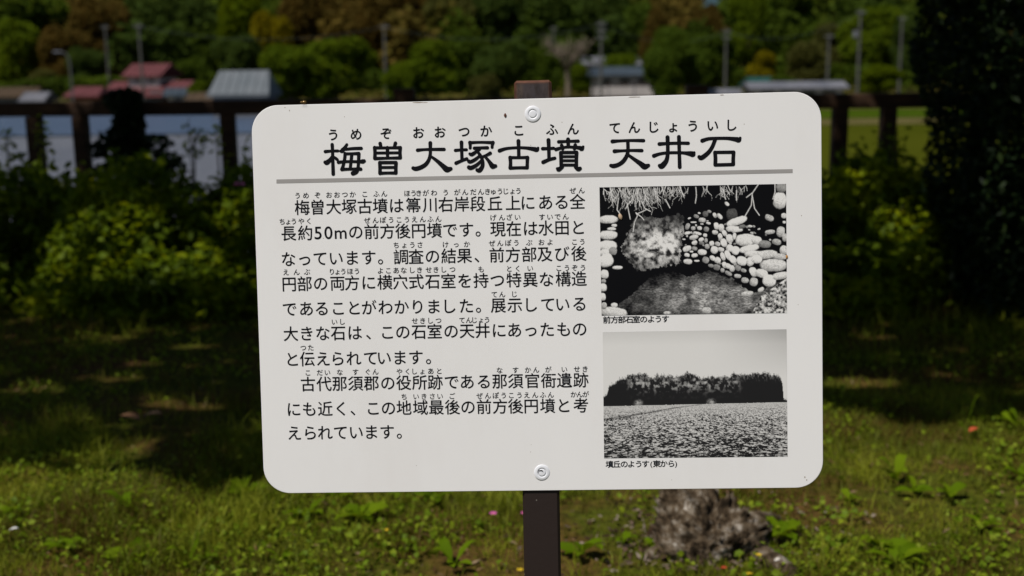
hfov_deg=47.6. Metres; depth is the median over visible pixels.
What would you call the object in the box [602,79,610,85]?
window
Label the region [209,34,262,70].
tree
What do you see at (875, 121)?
farm path
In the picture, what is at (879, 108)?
field track
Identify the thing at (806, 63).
tree
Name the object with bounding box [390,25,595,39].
power line
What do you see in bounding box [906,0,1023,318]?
evergreen tree
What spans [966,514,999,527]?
broadleaf weed
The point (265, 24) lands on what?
tree
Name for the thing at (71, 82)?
street lamp
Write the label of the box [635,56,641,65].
hillside house
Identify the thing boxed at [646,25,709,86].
tree
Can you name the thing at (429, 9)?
tree
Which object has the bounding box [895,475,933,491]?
broadleaf weed
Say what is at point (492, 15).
tree
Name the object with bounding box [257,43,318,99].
tree
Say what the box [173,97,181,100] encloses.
window
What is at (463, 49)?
tree
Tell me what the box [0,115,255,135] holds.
clear paddy
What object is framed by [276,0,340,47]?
tree
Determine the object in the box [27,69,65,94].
tree
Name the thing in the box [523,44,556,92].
tree
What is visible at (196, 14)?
tree
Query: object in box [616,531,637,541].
broadleaf weed
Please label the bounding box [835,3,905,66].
tree
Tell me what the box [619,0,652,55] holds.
tree
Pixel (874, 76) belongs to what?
tree
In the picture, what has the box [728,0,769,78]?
tree
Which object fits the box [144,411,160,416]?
fallen leaf
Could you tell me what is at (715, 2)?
mountain
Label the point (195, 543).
broadleaf weed
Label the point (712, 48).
tree
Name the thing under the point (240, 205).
azalea shrub
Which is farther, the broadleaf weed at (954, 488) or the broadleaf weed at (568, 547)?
the broadleaf weed at (954, 488)
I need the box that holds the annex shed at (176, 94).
[162,87,187,100]
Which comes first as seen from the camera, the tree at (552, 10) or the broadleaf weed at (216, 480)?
the broadleaf weed at (216, 480)
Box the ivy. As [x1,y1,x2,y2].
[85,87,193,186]
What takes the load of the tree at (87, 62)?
on the ground at (578, 517)
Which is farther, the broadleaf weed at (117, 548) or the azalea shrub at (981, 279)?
the azalea shrub at (981, 279)
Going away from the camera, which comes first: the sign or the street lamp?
the sign
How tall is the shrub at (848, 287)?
0.485 m
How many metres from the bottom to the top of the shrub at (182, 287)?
0.474 m
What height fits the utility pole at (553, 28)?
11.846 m
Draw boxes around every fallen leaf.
[120,412,140,419]
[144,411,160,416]
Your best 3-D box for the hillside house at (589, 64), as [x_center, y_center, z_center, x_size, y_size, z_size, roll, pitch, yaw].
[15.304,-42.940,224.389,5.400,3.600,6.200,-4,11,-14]
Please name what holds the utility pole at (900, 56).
on the ground at (578, 517)
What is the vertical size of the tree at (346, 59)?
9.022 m
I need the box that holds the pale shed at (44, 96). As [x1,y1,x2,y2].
[17,91,59,101]
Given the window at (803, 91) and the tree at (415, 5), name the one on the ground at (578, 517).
the tree at (415, 5)
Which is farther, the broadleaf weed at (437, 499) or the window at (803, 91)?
the window at (803, 91)
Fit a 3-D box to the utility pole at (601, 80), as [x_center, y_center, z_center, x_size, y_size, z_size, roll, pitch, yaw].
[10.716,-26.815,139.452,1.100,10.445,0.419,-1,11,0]
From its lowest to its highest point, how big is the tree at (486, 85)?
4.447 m
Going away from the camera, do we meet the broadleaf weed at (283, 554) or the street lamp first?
the broadleaf weed at (283, 554)
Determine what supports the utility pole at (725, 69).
on the ground at (578, 517)
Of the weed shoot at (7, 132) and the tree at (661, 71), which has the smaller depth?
the weed shoot at (7, 132)
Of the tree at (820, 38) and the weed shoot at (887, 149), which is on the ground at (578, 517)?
the tree at (820, 38)
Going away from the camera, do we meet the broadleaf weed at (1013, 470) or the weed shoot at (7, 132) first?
the broadleaf weed at (1013, 470)
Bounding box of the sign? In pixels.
[252,80,822,575]
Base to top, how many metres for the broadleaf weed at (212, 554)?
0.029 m
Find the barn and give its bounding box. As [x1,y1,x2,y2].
[206,70,281,117]
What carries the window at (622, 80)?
in the blue roofed house at (617, 75)
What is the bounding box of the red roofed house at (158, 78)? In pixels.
[106,63,195,100]
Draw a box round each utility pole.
[101,24,110,85]
[134,23,144,100]
[380,24,387,97]
[550,26,556,92]
[597,20,605,95]
[722,28,730,88]
[825,33,833,80]
[853,9,865,92]
[897,16,906,92]
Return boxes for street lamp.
[53,51,73,101]
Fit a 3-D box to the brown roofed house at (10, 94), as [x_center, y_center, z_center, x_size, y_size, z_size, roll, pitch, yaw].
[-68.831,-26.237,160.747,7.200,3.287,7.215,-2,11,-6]
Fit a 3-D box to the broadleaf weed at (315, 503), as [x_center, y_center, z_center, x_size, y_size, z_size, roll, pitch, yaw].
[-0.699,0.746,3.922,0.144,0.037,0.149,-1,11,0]
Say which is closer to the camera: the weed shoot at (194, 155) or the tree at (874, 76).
the weed shoot at (194, 155)
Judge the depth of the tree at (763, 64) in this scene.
148.06 m
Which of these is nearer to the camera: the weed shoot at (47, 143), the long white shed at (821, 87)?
the weed shoot at (47, 143)
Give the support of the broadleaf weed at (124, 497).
on the ground at (578, 517)
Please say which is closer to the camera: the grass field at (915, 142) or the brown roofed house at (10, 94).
the grass field at (915, 142)
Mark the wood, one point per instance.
(679, 13)
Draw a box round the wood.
[21,0,1023,84]
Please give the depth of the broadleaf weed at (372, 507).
3.90 m
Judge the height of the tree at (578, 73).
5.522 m
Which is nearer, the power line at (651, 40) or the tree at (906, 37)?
the power line at (651, 40)
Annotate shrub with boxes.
[0,143,92,307]
[0,147,256,321]
[12,250,257,321]
[180,136,256,306]
[822,135,978,306]
[822,180,839,248]
[822,246,918,318]
[920,159,1023,299]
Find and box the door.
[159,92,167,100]
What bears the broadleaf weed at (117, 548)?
on the ground at (578, 517)
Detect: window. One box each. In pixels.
[149,91,161,100]
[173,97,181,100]
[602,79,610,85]
[620,78,629,85]
[638,78,647,82]
[802,90,814,93]
[822,90,835,93]
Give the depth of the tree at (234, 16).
215.88 m
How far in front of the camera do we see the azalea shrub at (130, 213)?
7.31 m
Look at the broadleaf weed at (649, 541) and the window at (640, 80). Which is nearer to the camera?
the broadleaf weed at (649, 541)
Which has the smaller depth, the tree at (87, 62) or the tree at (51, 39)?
the tree at (87, 62)
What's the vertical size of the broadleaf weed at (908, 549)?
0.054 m
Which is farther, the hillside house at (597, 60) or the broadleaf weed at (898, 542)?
the hillside house at (597, 60)
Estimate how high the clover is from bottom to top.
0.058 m
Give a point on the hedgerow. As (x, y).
(371, 77)
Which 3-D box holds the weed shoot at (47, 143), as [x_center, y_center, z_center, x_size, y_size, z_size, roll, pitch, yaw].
[-3.168,-0.803,7.886,0.165,0.761,0.180,-1,11,0]
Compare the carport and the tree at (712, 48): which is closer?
the carport
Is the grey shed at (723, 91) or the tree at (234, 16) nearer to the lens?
the grey shed at (723, 91)
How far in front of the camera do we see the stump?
3.56 m
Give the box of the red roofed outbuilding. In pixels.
[63,86,108,101]
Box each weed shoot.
[0,128,20,178]
[32,113,55,212]
[177,118,210,199]
[208,124,225,185]
[872,124,911,188]
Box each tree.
[0,0,70,72]
[0,17,39,86]
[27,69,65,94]
[36,25,94,76]
[65,46,106,86]
[67,0,133,81]
[123,0,181,63]
[168,0,219,60]
[175,57,209,90]
[186,80,207,91]
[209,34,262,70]
[216,0,263,67]
[249,9,293,51]
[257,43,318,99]
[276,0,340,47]
[299,35,377,98]
[330,0,391,88]
[381,67,413,97]
[387,0,426,25]
[388,38,458,97]
[422,0,477,35]
[445,29,488,97]
[468,39,530,96]
[468,73,500,97]
[472,0,519,46]
[506,0,571,45]
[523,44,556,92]
[539,33,594,95]
[560,62,588,95]
[569,0,628,56]
[602,53,637,66]
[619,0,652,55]
[638,5,666,62]
[642,47,679,94]
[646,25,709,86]
[689,32,736,88]
[690,3,723,64]
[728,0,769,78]
[745,50,777,76]
[766,0,822,64]
[769,74,796,81]
[785,40,832,80]
[809,21,843,79]
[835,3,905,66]
[859,63,903,92]
[889,17,922,91]
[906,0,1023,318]
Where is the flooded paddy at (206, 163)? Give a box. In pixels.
[0,134,252,220]
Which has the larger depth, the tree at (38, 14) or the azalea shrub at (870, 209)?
the tree at (38, 14)
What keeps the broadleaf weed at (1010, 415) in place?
on the ground at (578, 517)
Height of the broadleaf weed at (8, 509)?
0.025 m
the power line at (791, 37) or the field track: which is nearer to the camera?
the field track
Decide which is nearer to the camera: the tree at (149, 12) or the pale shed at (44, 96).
the pale shed at (44, 96)
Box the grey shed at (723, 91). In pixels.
[708,88,742,93]
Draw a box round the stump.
[642,489,800,575]
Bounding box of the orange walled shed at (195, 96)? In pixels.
[184,92,212,100]
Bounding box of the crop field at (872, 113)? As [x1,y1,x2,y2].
[820,108,1014,117]
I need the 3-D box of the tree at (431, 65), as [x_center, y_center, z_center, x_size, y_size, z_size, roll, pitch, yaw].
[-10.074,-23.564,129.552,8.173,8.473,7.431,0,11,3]
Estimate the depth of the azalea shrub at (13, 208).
7.56 m
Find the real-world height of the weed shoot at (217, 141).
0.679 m
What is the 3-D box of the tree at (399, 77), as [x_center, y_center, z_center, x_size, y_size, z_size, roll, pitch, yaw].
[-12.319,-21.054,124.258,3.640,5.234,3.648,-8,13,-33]
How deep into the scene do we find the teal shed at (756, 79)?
144.64 m
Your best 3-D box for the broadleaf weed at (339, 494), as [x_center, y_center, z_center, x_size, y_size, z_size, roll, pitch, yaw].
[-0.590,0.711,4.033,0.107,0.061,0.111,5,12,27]
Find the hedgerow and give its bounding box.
[0,62,1022,101]
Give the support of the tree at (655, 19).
on the ground at (578, 517)
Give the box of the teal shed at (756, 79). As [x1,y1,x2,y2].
[738,76,770,92]
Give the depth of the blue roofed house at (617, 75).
147.91 m
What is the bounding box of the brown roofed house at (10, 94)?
[0,86,45,102]
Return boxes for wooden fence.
[0,85,996,209]
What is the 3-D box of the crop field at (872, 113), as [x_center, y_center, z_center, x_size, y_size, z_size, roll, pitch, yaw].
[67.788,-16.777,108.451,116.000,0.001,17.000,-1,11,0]
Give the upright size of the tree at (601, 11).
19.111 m
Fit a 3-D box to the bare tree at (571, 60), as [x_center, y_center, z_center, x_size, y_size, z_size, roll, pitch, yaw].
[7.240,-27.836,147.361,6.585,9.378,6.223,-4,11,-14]
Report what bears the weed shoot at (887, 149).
on the azalea shrub at (870, 209)
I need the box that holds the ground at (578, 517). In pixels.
[0,1,1023,575]
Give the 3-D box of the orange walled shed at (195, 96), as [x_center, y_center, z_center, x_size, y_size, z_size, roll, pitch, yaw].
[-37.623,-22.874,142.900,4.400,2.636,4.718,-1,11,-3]
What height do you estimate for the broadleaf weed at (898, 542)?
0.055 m
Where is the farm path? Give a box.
[821,118,935,124]
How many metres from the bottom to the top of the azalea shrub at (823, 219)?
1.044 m
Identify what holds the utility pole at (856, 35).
on the ground at (578, 517)
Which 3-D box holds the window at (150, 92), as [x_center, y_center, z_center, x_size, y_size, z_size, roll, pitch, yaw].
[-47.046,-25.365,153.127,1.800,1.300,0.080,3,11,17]
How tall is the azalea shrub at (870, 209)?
1.076 m
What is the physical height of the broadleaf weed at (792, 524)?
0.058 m
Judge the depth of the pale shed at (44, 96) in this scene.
154.30 m
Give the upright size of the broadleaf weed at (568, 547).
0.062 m
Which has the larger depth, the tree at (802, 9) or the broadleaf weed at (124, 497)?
the tree at (802, 9)
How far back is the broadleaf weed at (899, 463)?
4.16 m
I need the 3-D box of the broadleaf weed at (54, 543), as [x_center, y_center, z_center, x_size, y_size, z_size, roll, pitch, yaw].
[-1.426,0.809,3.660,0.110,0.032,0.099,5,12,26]
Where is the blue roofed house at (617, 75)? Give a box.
[586,66,653,95]
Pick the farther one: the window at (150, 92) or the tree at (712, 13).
the tree at (712, 13)
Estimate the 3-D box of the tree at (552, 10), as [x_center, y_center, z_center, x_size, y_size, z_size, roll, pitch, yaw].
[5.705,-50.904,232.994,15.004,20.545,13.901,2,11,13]
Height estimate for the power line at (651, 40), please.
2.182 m
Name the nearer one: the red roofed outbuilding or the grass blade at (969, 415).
the grass blade at (969, 415)
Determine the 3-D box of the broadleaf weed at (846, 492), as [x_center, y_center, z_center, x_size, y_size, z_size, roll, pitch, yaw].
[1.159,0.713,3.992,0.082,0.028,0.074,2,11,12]
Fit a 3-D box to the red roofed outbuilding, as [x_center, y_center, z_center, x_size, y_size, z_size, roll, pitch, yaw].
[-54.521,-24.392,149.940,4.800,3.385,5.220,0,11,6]
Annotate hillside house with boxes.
[575,56,602,70]
[595,57,605,66]
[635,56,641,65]
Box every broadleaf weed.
[0,504,23,513]
[42,536,82,548]
[101,537,158,563]
[102,485,152,511]
[166,538,198,565]
[196,550,217,559]
[209,478,226,486]
[224,474,269,493]
[266,549,291,557]
[283,498,325,514]
[331,492,353,499]
[334,501,388,519]
[414,491,452,501]
[432,537,476,566]
[560,538,603,555]
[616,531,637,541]
[644,537,654,546]
[766,516,800,539]
[838,488,861,501]
[860,535,907,550]
[866,541,928,564]
[878,454,906,480]
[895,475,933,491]
[938,481,966,496]
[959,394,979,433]
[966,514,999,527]
[996,408,1023,425]
[1005,466,1023,474]
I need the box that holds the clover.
[0,293,1023,575]
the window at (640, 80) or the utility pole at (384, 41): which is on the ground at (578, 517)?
the utility pole at (384, 41)
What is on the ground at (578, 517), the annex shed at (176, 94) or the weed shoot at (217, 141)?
the annex shed at (176, 94)
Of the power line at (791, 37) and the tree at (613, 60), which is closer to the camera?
the power line at (791, 37)
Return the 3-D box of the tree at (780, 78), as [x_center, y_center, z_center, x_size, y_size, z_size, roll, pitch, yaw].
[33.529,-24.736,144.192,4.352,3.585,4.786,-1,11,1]
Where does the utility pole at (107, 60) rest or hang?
on the ground at (578, 517)
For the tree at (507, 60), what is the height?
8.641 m
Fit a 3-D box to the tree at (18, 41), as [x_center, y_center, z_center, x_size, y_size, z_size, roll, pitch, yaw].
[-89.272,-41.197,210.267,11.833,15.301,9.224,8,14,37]
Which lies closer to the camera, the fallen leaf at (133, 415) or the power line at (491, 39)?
the fallen leaf at (133, 415)
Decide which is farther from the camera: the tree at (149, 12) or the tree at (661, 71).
the tree at (149, 12)
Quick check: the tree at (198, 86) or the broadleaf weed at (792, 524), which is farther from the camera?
the tree at (198, 86)
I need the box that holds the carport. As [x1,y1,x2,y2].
[605,83,654,95]
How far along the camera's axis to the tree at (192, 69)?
161.37 m
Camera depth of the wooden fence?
8.73 m
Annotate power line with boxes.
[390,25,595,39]
[604,25,723,41]
[729,13,858,38]
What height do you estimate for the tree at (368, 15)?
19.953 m
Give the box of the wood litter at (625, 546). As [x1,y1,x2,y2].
[502,489,899,575]
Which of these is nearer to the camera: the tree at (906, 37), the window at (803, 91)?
the window at (803, 91)
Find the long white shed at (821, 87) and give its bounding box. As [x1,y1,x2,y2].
[740,80,849,93]
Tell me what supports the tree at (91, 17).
on the ground at (578, 517)
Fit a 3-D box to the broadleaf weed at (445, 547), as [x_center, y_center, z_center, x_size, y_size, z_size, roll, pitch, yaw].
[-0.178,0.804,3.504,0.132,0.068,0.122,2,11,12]
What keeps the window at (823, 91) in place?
in the long white shed at (821, 87)
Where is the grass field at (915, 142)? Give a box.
[820,108,1010,191]
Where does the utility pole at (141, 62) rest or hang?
on the ground at (578, 517)
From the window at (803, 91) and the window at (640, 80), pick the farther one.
the window at (640, 80)
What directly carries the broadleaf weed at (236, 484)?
on the ground at (578, 517)
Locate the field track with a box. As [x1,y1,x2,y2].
[830,107,954,108]
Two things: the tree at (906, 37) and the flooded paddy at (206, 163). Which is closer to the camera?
the flooded paddy at (206, 163)
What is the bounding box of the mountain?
[703,0,718,5]
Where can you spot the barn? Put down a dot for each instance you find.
(247, 85)
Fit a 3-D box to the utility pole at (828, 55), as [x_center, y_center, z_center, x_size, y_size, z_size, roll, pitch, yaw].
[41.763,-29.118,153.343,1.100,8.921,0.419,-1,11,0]
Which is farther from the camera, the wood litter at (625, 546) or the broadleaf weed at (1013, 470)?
the broadleaf weed at (1013, 470)

